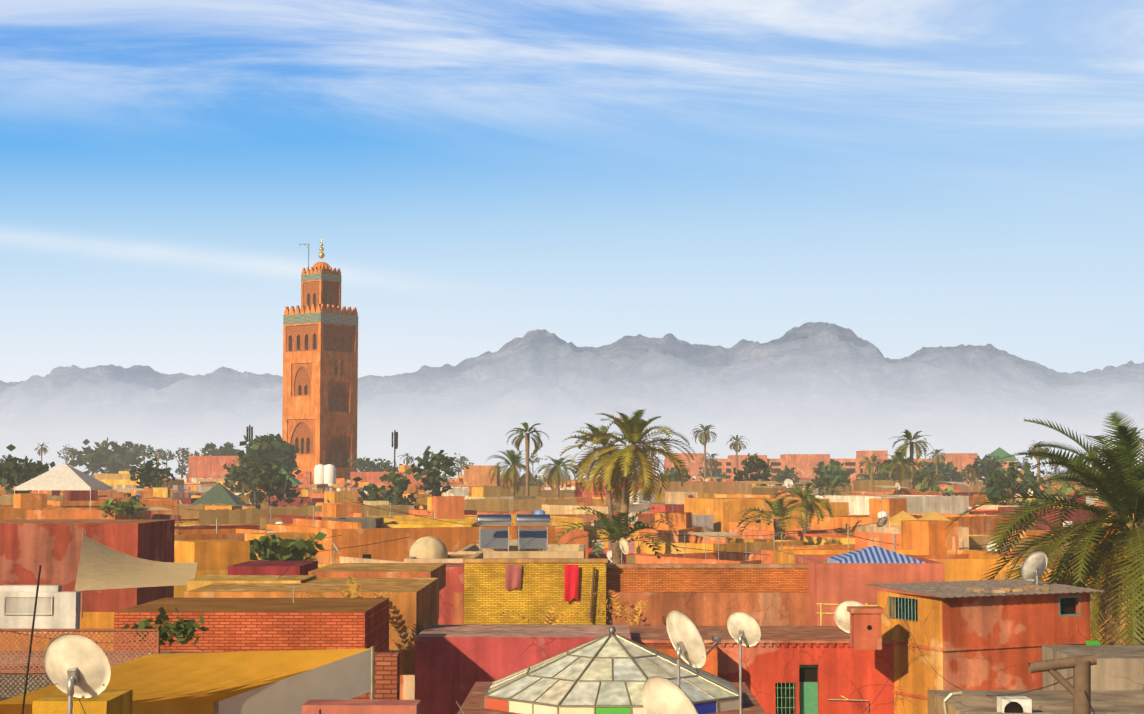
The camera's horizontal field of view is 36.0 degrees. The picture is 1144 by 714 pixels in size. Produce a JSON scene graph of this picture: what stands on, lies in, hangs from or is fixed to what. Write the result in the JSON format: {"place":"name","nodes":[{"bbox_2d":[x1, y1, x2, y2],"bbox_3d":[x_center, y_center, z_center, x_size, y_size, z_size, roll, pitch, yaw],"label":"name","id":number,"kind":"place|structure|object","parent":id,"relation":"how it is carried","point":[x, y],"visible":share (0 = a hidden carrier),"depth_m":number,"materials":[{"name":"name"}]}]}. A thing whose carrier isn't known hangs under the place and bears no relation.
{"place":"outdoors","nodes":[
{"label":"outdoors","id":0,"kind":"place"},
{"bbox_2d":[0,322,1143,477],"bbox_3d":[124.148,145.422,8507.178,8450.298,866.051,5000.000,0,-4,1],"label":"mountains","id":1,"kind":"structure","parent":0,"point":[834,391],"depth_m":7064.01,"materials":[{"name":"grey stone"}]},
{"bbox_2d":[0,0,1143,382],"label":"sky","id":2,"kind":"structure","parent":0,"point":[477,176],"materials":[{"name":"blue"}]},
{"label":"ground","id":3,"kind":"structure","parent":0,"visible":0},
{"bbox_2d":[282,237,357,480],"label":"minaret","id":4,"kind":"object","parent":3,"relation":"on","point":[320,377],"visible":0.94,"depth_m":425.94,"materials":[{"name":"stone"}]},
{"bbox_2d":[0,425,1143,699],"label":"distant city buildings","id":5,"kind":"structure","parent":3,"relation":"on","point":[872,533],"depth_m":143.43,"materials":[{"name":"paint"}]},
{"bbox_2d":[0,519,1143,713],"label":"buildings","id":6,"kind":"structure","parent":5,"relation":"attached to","point":[717,639],"depth_m":48.76,"materials":[{"name":"paint"}]},
{"bbox_2d":[307,576,661,625],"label":"dry fronds","id":7,"kind":"object","parent":6,"relation":"attached to","point":[353,589],"visible":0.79,"depth_m":69.03,"materials":[{"name":"brown plant"}]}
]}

